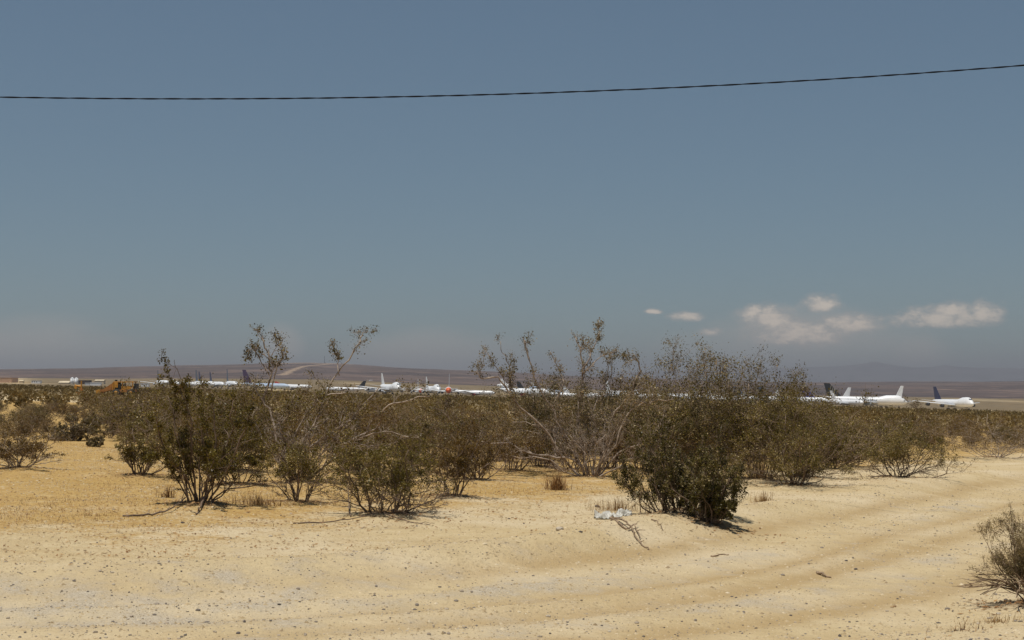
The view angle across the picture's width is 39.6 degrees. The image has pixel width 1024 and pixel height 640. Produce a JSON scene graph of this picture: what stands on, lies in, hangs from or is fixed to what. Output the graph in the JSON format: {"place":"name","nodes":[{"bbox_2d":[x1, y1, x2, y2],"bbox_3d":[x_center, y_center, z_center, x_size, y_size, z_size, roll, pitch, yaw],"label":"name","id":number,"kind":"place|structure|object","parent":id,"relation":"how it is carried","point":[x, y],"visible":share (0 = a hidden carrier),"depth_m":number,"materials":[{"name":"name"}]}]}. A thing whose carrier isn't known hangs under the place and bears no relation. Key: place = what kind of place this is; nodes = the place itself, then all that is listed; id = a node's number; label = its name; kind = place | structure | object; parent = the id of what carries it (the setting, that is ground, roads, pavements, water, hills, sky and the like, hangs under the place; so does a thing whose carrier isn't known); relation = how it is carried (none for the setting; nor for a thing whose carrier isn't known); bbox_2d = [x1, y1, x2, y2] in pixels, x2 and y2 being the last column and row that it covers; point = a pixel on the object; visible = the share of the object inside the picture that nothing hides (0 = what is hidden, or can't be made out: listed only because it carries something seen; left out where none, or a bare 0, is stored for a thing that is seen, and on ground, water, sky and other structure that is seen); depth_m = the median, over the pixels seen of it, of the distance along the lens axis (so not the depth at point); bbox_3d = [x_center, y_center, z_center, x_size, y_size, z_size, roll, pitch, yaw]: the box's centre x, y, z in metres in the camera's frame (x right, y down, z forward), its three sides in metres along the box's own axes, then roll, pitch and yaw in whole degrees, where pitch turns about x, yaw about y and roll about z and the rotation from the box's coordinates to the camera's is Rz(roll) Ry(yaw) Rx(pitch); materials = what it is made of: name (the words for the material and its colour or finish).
{"place":"outdoors","nodes":[
{"label":"outdoors","id":0,"kind":"place"},
{"bbox_2d":[0,378,1023,639],"bbox_3d":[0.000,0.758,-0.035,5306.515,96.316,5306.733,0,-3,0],"label":"ground","id":1,"kind":"structure","parent":0,"point":[380,562],"depth_m":14.30,"materials":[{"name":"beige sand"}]},
{"bbox_2d":[0,406,27,432],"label":"creosote bush","id":2,"kind":"object","parent":1,"relation":"on","point":[6,420],"visible":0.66,"depth_m":43.01,"materials":[{"name":"green plant"}]},
{"bbox_2d":[0,414,41,439],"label":"creosote bush","id":3,"kind":"object","parent":1,"relation":"on","point":[24,430],"visible":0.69,"depth_m":39.39,"materials":[{"name":"green plant"}]},
{"bbox_2d":[8,411,46,435],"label":"creosote bush","id":4,"kind":"object","parent":1,"relation":"on","point":[41,414],"visible":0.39,"depth_m":42.12,"materials":[{"name":"green plant"}]},
{"bbox_2d":[0,421,72,467],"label":"creosote bush","id":5,"kind":"object","parent":1,"relation":"on","point":[28,447],"visible":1,"depth_m":25.82,"materials":[{"name":"green plant"}]},
{"bbox_2d":[9,396,63,422],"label":"creosote bush","id":6,"kind":"object","parent":1,"relation":"on","point":[47,412],"visible":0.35,"depth_m":50.44,"materials":[{"name":"green plant"}]},
{"bbox_2d":[25,410,54,430],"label":"creosote bush","id":7,"kind":"object","parent":1,"relation":"on","point":[35,420],"visible":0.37,"depth_m":46.10,"materials":[{"name":"green plant"}]},
{"bbox_2d":[32,418,60,433],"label":"creosote bush","id":8,"kind":"object","parent":1,"relation":"on","point":[46,425],"visible":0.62,"depth_m":44.21,"materials":[{"name":"green plant"}]},
{"bbox_2d":[43,395,77,416],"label":"creosote bush","id":9,"kind":"object","parent":1,"relation":"on","point":[63,407],"visible":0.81,"depth_m":67.86,"materials":[{"name":"green plant"}]},
{"bbox_2d":[37,411,102,440],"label":"bush","id":10,"kind":"object","parent":1,"relation":"on","point":[77,431],"visible":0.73,"depth_m":39.90,"materials":[{"name":"green plant"}]},
{"bbox_2d":[56,406,97,424],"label":"creosote bush","id":11,"kind":"object","parent":1,"relation":"on","point":[76,414],"visible":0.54,"depth_m":55.71,"materials":[{"name":"green plant"}]},
{"bbox_2d":[83,433,104,446],"bbox_3d":[-10.670,3.130,36.346,0.524,0.479,0.521,0,-3,0],"label":"grey brush","id":12,"kind":"object","parent":1,"relation":"on","point":[93,441],"visible":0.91,"depth_m":36.29,"materials":[{"name":"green plant"}]},
{"bbox_2d":[75,390,126,416],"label":"creosote bush","id":13,"kind":"object","parent":1,"relation":"on","point":[79,398],"visible":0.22,"depth_m":62.35,"materials":[{"name":"green plant"}]},
{"bbox_2d":[80,398,122,427],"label":"creosote bush","id":14,"kind":"object","parent":1,"relation":"on","point":[93,409],"visible":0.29,"depth_m":52.55,"materials":[{"name":"green plant"}]},
{"bbox_2d":[87,415,127,437],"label":"creosote bush","id":15,"kind":"object","parent":1,"relation":"on","point":[102,432],"visible":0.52,"depth_m":42.38,"materials":[{"name":"green plant"}]},
{"bbox_2d":[94,385,132,410],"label":"creosote bush","id":16,"kind":"object","parent":1,"relation":"on","point":[118,399],"visible":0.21,"depth_m":71.21,"materials":[{"name":"green plant"}]},
{"bbox_2d":[95,379,138,394],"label":"rusty loader","id":17,"kind":"object","parent":1,"relation":"on","point":[114,385],"visible":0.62,"depth_m":174.14,"materials":[{"name":"paint"}]},
{"bbox_2d":[89,377,194,442],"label":"creosote bush","id":18,"kind":"object","parent":1,"relation":"on","point":[113,416],"visible":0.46,"depth_m":40.21,"materials":[{"name":"green plant"}]},
{"bbox_2d":[107,389,183,431],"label":"creosote bush","id":19,"kind":"object","parent":1,"relation":"on","point":[147,410],"visible":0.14,"depth_m":43.76,"materials":[{"name":"green plant"}]},
{"bbox_2d":[103,417,196,474],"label":"creosote bush","id":20,"kind":"object","parent":1,"relation":"on","point":[131,453],"visible":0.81,"depth_m":24.63,"materials":[{"name":"green plant"}]},
{"bbox_2d":[123,492,204,516],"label":"dead branch","id":21,"kind":"object","parent":1,"relation":"on","point":[169,508],"visible":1,"depth_m":17.86,"materials":[{"name":"brown wood"}]},
{"bbox_2d":[123,393,217,446],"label":"creosote bush","id":22,"kind":"object","parent":1,"relation":"on","point":[167,425],"visible":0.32,"depth_m":35.83,"materials":[{"name":"green plant"}]},
{"bbox_2d":[147,408,225,458],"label":"creosote bush","id":23,"kind":"object","parent":1,"relation":"on","point":[193,433],"visible":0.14,"depth_m":31.59,"materials":[{"name":"green plant"}]},
{"bbox_2d":[141,348,267,502],"bbox_3d":[-4.093,1.448,18.918,1.654,2.142,1.517,0,-3,0],"label":"creosote bush","id":24,"kind":"object","parent":1,"relation":"on","point":[209,455],"visible":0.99,"depth_m":18.91,"materials":[{"name":"green plant"}]},
{"bbox_2d":[160,373,298,470],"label":"creosote bush","id":25,"kind":"object","parent":1,"relation":"on","point":[223,412],"visible":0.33,"depth_m":26.65,"materials":[{"name":"green plant"}]},
{"bbox_2d":[193,405,287,484],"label":"creosote bush","id":26,"kind":"object","parent":1,"relation":"on","point":[248,446],"visible":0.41,"depth_m":23.05,"materials":[{"name":"green plant"}]},
{"bbox_2d":[216,488,302,507],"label":"dry grass","id":27,"kind":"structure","parent":1,"relation":"on","point":[259,502],"depth_m":19.45,"materials":[{"name":"beige plant"}]},
{"bbox_2d":[240,370,288,389],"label":"airliner","id":28,"kind":"object","parent":1,"relation":"on","point":[280,385],"visible":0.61,"depth_m":1519.86,"materials":[{"name":"paint"}]},
{"bbox_2d":[245,381,316,436],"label":"creosote bush","id":29,"kind":"object","parent":1,"relation":"on","point":[293,403],"visible":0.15,"depth_m":40.78,"materials":[{"name":"green plant"}]},
{"bbox_2d":[253,423,321,461],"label":"creosote bush","id":30,"kind":"object","parent":1,"relation":"on","point":[286,440],"visible":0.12,"depth_m":30.85,"materials":[{"name":"green plant"}]},
{"bbox_2d":[260,404,327,456],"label":"creosote bush","id":31,"kind":"object","parent":1,"relation":"on","point":[297,424],"visible":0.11,"depth_m":32.12,"materials":[{"name":"green plant"}]},
{"bbox_2d":[278,378,324,414],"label":"creosote bush","id":32,"kind":"object","parent":1,"relation":"on","point":[281,402],"visible":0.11,"depth_m":63.19,"materials":[{"name":"green plant"}]},
{"bbox_2d":[253,416,359,501],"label":"creosote bush","id":33,"kind":"object","parent":1,"relation":"on","point":[292,458],"visible":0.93,"depth_m":20.07,"materials":[{"name":"green plant"}]},
{"bbox_2d":[242,323,429,480],"bbox_3d":[-3.020,1.420,24.237,3.380,2.810,1.745,0,-3,0],"label":"creosote bush","id":34,"kind":"object","parent":1,"relation":"on","point":[310,429],"visible":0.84,"depth_m":24.25,"materials":[{"name":"grey plant"}]},
{"bbox_2d":[307,399,377,438],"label":"creosote bush","id":35,"kind":"object","parent":1,"relation":"on","point":[330,413],"visible":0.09,"depth_m":42.54,"materials":[{"name":"green plant"}]},
{"bbox_2d":[326,380,369,392],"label":"airliner","id":36,"kind":"object","parent":1,"relation":"on","point":[363,383],"visible":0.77,"depth_m":1378.95,"materials":[{"name":"white paint"}]},
{"bbox_2d":[283,382,418,470],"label":"creosote bush","id":37,"kind":"object","parent":1,"relation":"on","point":[372,406],"visible":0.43,"depth_m":28.40,"materials":[{"name":"green plant"}]},
{"bbox_2d":[293,489,429,524],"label":"dead branch","id":38,"kind":"object","parent":1,"relation":"on","point":[358,517],"visible":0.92,"depth_m":17.70,"materials":[{"name":"brown wood"}]},
{"bbox_2d":[317,420,414,479],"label":"creosote bush","id":39,"kind":"object","parent":1,"relation":"on","point":[369,443],"visible":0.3,"depth_m":25.39,"materials":[{"name":"green plant"}]},
{"bbox_2d":[300,426,458,517],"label":"creosote bush","id":40,"kind":"object","parent":1,"relation":"on","point":[401,476],"visible":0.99,"depth_m":18.37,"materials":[{"name":"green plant"}]},
{"bbox_2d":[354,404,405,448],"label":"creosote bush","id":41,"kind":"object","parent":1,"relation":"on","point":[393,420],"visible":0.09,"depth_m":35.54,"materials":[{"name":"green plant"}]},
{"bbox_2d":[356,373,417,393],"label":"airliner","id":42,"kind":"object","parent":1,"relation":"on","point":[388,387],"visible":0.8,"depth_m":1253.15,"materials":[{"name":"white paint"}]},
{"bbox_2d":[376,420,448,459],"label":"creosote bush","id":43,"kind":"object","parent":1,"relation":"on","point":[437,428],"visible":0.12,"depth_m":33.25,"materials":[{"name":"green plant"}]},
{"bbox_2d":[412,377,453,394],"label":"airliner","id":44,"kind":"object","parent":1,"relation":"on","point":[436,387],"visible":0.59,"depth_m":1281.54,"materials":[{"name":"white paint"}]},
{"bbox_2d":[385,414,484,471],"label":"creosote bush","id":45,"kind":"object","parent":1,"relation":"on","point":[409,429],"visible":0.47,"depth_m":27.74,"materials":[{"name":"green plant"}]},
{"bbox_2d":[406,396,466,433],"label":"creosote bush","id":46,"kind":"object","parent":1,"relation":"on","point":[434,404],"visible":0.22,"depth_m":52.71,"materials":[{"name":"green plant"}]},
{"bbox_2d":[415,409,471,450],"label":"creosote bush","id":47,"kind":"object","parent":1,"relation":"on","point":[456,428],"visible":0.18,"depth_m":39.44,"materials":[{"name":"green plant"}]},
{"bbox_2d":[399,404,490,439],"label":"creosote bush","id":48,"kind":"object","parent":1,"relation":"on","point":[421,420],"visible":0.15,"depth_m":43.31,"materials":[{"name":"green plant"}]},
{"bbox_2d":[410,401,483,429],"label":"creosote bush","id":49,"kind":"object","parent":1,"relation":"on","point":[427,417],"visible":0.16,"depth_m":47.20,"materials":[{"name":"green plant"}]},
{"bbox_2d":[423,420,494,495],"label":"creosote bush","id":50,"kind":"object","parent":1,"relation":"on","point":[462,467],"visible":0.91,"depth_m":21.60,"materials":[{"name":"green plant"}]},
{"bbox_2d":[433,398,494,419],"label":"creosote bush","id":51,"kind":"object","parent":1,"relation":"on","point":[453,410],"visible":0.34,"depth_m":65.78,"materials":[{"name":"green plant"}]},
{"bbox_2d":[452,389,493,396],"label":"airliner","id":52,"kind":"object","parent":1,"relation":"on","point":[474,392],"visible":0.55,"depth_m":1246.09,"materials":[{"name":"white paint"}]},
{"bbox_2d":[428,390,520,458],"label":"creosote bush","id":53,"kind":"object","parent":1,"relation":"on","point":[444,409],"visible":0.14,"depth_m":36.22,"materials":[{"name":"green plant"}]},
{"bbox_2d":[438,417,518,479],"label":"creosote bush","id":54,"kind":"object","parent":1,"relation":"on","point":[472,443],"visible":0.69,"depth_m":26.39,"materials":[{"name":"green plant"}]},
{"bbox_2d":[451,412,531,463],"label":"creosote bush","id":55,"kind":"object","parent":1,"relation":"on","point":[493,440],"visible":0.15,"depth_m":34.29,"materials":[{"name":"green plant"}]},
{"bbox_2d":[0,383,1023,432],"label":"distant scrub","id":56,"kind":"object","parent":1,"relation":"on","point":[16,390],"visible":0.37,"depth_m":150.71,"materials":[{"name":"green plant"}]},
{"bbox_2d":[0,445,1023,639],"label":"soil crumbs","id":57,"kind":"object","parent":1,"relation":"on","point":[483,609],"visible":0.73,"depth_m":14.07,"materials":[{"name":"beige soil"}]},
{"bbox_2d":[0,464,1023,639],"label":"pebbles","id":58,"kind":"object","parent":1,"relation":"on","point":[456,600],"visible":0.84,"depth_m":11.71,"materials":[{"name":"stone"}]},
{"bbox_2d":[0,437,1023,639],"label":"plant litter","id":59,"kind":"object","parent":1,"relation":"on","point":[1020,601],"visible":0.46,"depth_m":18.76,"materials":[{"name":"brown plant"}]},
{"bbox_2d":[497,379,550,396],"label":"airliner","id":60,"kind":"object","parent":1,"relation":"on","point":[503,388],"visible":0.32,"depth_m":1219.98,"materials":[{"name":"white paint"}]},
{"bbox_2d":[477,366,583,467],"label":"creosote bush","id":61,"kind":"object","parent":1,"relation":"on","point":[543,413],"visible":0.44,"depth_m":31.40,"materials":[{"name":"green plant"}]},
{"bbox_2d":[482,405,584,470],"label":"creosote bush","id":62,"kind":"object","parent":1,"relation":"on","point":[539,443],"visible":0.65,"depth_m":29.38,"materials":[{"name":"green plant"}]},
{"bbox_2d":[542,471,576,490],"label":"dead shrub","id":63,"kind":"object","parent":1,"relation":"on","point":[556,484],"visible":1,"depth_m":24.02,"materials":[{"name":"brown plant"}]},
{"bbox_2d":[465,317,674,476],"bbox_3d":[1.194,1.557,28.340,4.087,3.263,2.087,0,-3,10],"label":"creosote bush","id":64,"kind":"object","parent":1,"relation":"on","point":[603,449],"visible":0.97,"depth_m":28.19,"materials":[{"name":"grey plant"}]},
{"bbox_2d":[505,401,645,471],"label":"creosote bush","id":65,"kind":"object","parent":1,"relation":"on","point":[562,461],"visible":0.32,"depth_m":29.89,"materials":[{"name":"green plant"}]},
{"bbox_2d":[567,496,647,512],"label":"dry grass clump","id":66,"kind":"object","parent":1,"relation":"on","point":[617,505],"visible":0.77,"depth_m":20.04,"materials":[{"name":"plant"}]},
{"bbox_2d":[594,508,631,518],"bbox_3d":[1.306,2.515,18.478,0.512,0.149,0.242,-1,-3,24],"label":"plastic sheet","id":67,"kind":"object","parent":1,"relation":"on","point":[620,512],"visible":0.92,"depth_m":18.46,"materials":[{"name":"white plastic"}]},
{"bbox_2d":[567,345,673,467],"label":"creosote bush","id":68,"kind":"object","parent":1,"relation":"on","point":[603,404],"visible":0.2,"depth_m":31.80,"materials":[{"name":"green plant"}]},
{"bbox_2d":[565,360,692,467],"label":"creosote bush","id":69,"kind":"object","parent":1,"relation":"on","point":[639,413],"visible":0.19,"depth_m":31.69,"materials":[{"name":"green plant"}]},
{"bbox_2d":[609,516,649,549],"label":"dead branch","id":70,"kind":"object","parent":1,"relation":"on","point":[612,518],"visible":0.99,"depth_m":16.60,"materials":[{"name":"brown wood"}]},
{"bbox_2d":[606,334,743,466],"bbox_3d":[3.378,1.765,30.355,2.901,3.312,3.193,1,-3,-18],"label":"creosote bush","id":71,"kind":"object","parent":1,"relation":"on","point":[671,396],"visible":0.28,"depth_m":30.40,"materials":[{"name":"green plant"}]},
{"bbox_2d":[607,409,751,514],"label":"creosote bush","id":72,"kind":"object","parent":1,"relation":"on","point":[660,473],"visible":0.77,"depth_m":18.81,"materials":[{"name":"green plant"}]},
{"bbox_2d":[620,349,754,464],"bbox_3d":[3.712,1.976,29.868,3.160,2.824,2.711,0,-3,0],"label":"creosote bush","id":73,"kind":"object","parent":1,"relation":"on","point":[674,408],"visible":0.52,"depth_m":29.70,"materials":[{"name":"green plant"}]},
{"bbox_2d":[661,449,743,526],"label":"creosote bush","id":74,"kind":"object","parent":1,"relation":"on","point":[714,504],"visible":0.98,"depth_m":18.08,"materials":[{"name":"green plant"}]},
{"bbox_2d":[675,333,792,471],"bbox_3d":[4.281,1.830,29.708,2.374,3.196,2.582,3,-4,-44],"label":"creosote bush","id":75,"kind":"object","parent":1,"relation":"on","point":[703,413],"visible":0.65,"depth_m":29.31,"materials":[{"name":"green plant"}]},
{"bbox_2d":[738,454,781,480],"bbox_3d":[5.009,2.977,28.800,1.280,0.616,1.566,2,-3,-35],"label":"dry brush","id":76,"kind":"object","parent":1,"relation":"on","point":[766,474],"visible":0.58,"depth_m":28.80,"materials":[{"name":"plant"}]},
{"bbox_2d":[695,341,842,484],"bbox_3d":[5.117,1.978,28.907,2.970,3.167,2.970,0,-3,0],"label":"creosote bush","id":77,"kind":"object","parent":1,"relation":"on","point":[767,425],"visible":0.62,"depth_m":28.79,"materials":[{"name":"green plant"}]},
{"bbox_2d":[711,381,895,487],"bbox_3d":[5.569,2.300,27.736,3.011,2.253,3.438,1,-3,-20],"label":"creosote bush","id":78,"kind":"object","parent":1,"relation":"on","point":[804,467],"visible":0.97,"depth_m":27.27,"materials":[{"name":"green plant"}]},
{"bbox_2d":[763,363,886,475],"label":"creosote bush","id":79,"kind":"object","parent":1,"relation":"on","point":[833,437],"visible":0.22,"depth_m":30.67,"materials":[{"name":"green plant"}]},
{"bbox_2d":[822,391,863,405],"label":"airliner","id":80,"kind":"object","parent":1,"relation":"on","point":[844,402],"visible":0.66,"depth_m":1142.89,"materials":[{"name":"white paint"}]},
{"bbox_2d":[775,405,912,468],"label":"creosote bush","id":81,"kind":"object","parent":1,"relation":"on","point":[853,450],"visible":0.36,"depth_m":35.51,"materials":[{"name":"green plant"}]},
{"bbox_2d":[817,434,882,466],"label":"creosote bush","id":82,"kind":"object","parent":1,"relation":"on","point":[859,461],"visible":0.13,"depth_m":36.75,"materials":[{"name":"green plant"}]},
{"bbox_2d":[823,383,908,405],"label":"airliner","id":83,"kind":"object","parent":1,"relation":"on","point":[894,400],"visible":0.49,"depth_m":1175.92,"materials":[{"name":"white paint"}]},
{"bbox_2d":[830,413,921,458],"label":"creosote bush","id":84,"kind":"object","parent":1,"relation":"on","point":[871,440],"visible":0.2,"depth_m":41.98,"materials":[{"name":"green plant"}]},
{"bbox_2d":[859,416,920,452],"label":"creosote bush","id":85,"kind":"object","parent":1,"relation":"on","point":[889,431],"visible":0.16,"depth_m":47.34,"materials":[{"name":"green plant"}]},
{"bbox_2d":[861,395,935,437],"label":"creosote bush","id":86,"kind":"object","parent":1,"relation":"on","point":[915,407],"visible":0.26,"depth_m":61.51,"materials":[{"name":"green plant"}]},
{"bbox_2d":[884,415,939,444],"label":"creosote bush","id":87,"kind":"object","parent":1,"relation":"on","point":[895,423],"visible":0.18,"depth_m":59.02,"materials":[{"name":"green plant"}]},
{"bbox_2d":[848,405,977,478],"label":"creosote bush","id":88,"kind":"object","parent":1,"relation":"on","point":[896,453],"visible":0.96,"depth_m":31.29,"materials":[{"name":"green plant"}]},
{"bbox_2d":[907,422,946,448],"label":"creosote bush","id":89,"kind":"object","parent":1,"relation":"on","point":[932,441],"visible":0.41,"depth_m":54.79,"materials":[{"name":"green plant"}]},
{"bbox_2d":[917,408,960,441],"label":"creosote bush","id":90,"kind":"object","parent":1,"relation":"on","point":[944,425],"visible":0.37,"depth_m":66.22,"materials":[{"name":"green plant"}]},
{"bbox_2d":[912,387,979,409],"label":"airliner","id":91,"kind":"object","parent":1,"relation":"on","point":[965,402],"visible":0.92,"depth_m":1191.19,"materials":[{"name":"white paint"}]},
{"bbox_2d":[932,418,971,437],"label":"creosote bush","id":92,"kind":"object","parent":1,"relation":"on","point":[952,425],"visible":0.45,"depth_m":75.23,"materials":[{"name":"green plant"}]},
{"bbox_2d":[919,410,1023,459],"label":"creosote bush","id":93,"kind":"object","parent":1,"relation":"on","point":[987,442],"visible":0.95,"depth_m":45.83,"materials":[{"name":"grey plant"}]},
{"bbox_2d":[935,611,1023,626],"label":"straw heap","id":94,"kind":"object","parent":1,"relation":"on","point":[994,620],"visible":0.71,"depth_m":11.00,"materials":[{"name":"beige plant"}]},
{"bbox_2d":[956,564,1023,598],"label":"dead branches","id":95,"kind":"object","parent":1,"relation":"on","point":[1016,588],"visible":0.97,"depth_m":12.00,"materials":[{"name":"brown wood"}]},
{"bbox_2d":[967,500,1023,600],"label":"saltbush","id":96,"kind":"object","parent":1,"relation":"on","point":[1017,564],"visible":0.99,"depth_m":12.05,"materials":[{"name":"green plant"}]},
{"bbox_2d":[981,418,1022,443],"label":"creosote bush","id":97,"kind":"object","parent":1,"relation":"on","point":[997,431],"visible":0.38,"depth_m":65.35,"materials":[{"name":"green plant"}]},
{"bbox_2d":[0,363,1023,398],"bbox_3d":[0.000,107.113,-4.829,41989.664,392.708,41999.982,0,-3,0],"label":"hills","id":98,"kind":"structure","parent":0,"point":[993,389],"depth_m":3532.53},
{"bbox_2d":[0,65,1023,99],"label":"overhead cable","id":99,"kind":"object","parent":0,"point":[516,93],"visible":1,"depth_m":22.18,"materials":[{"name":"black rubber"}]},
{"bbox_2d":[0,0,1023,371],"label":"sky","id":100,"kind":"structure","parent":0,"point":[853,221],"materials":[{"name":"blue"}]},
{"bbox_2d":[516,362,1023,381],"bbox_3d":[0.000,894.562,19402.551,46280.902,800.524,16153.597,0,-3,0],"label":"mountains","id":101,"kind":"structure","parent":0,"point":[874,372],"depth_m":23467.35,"materials":[{"name":"grey stone"}]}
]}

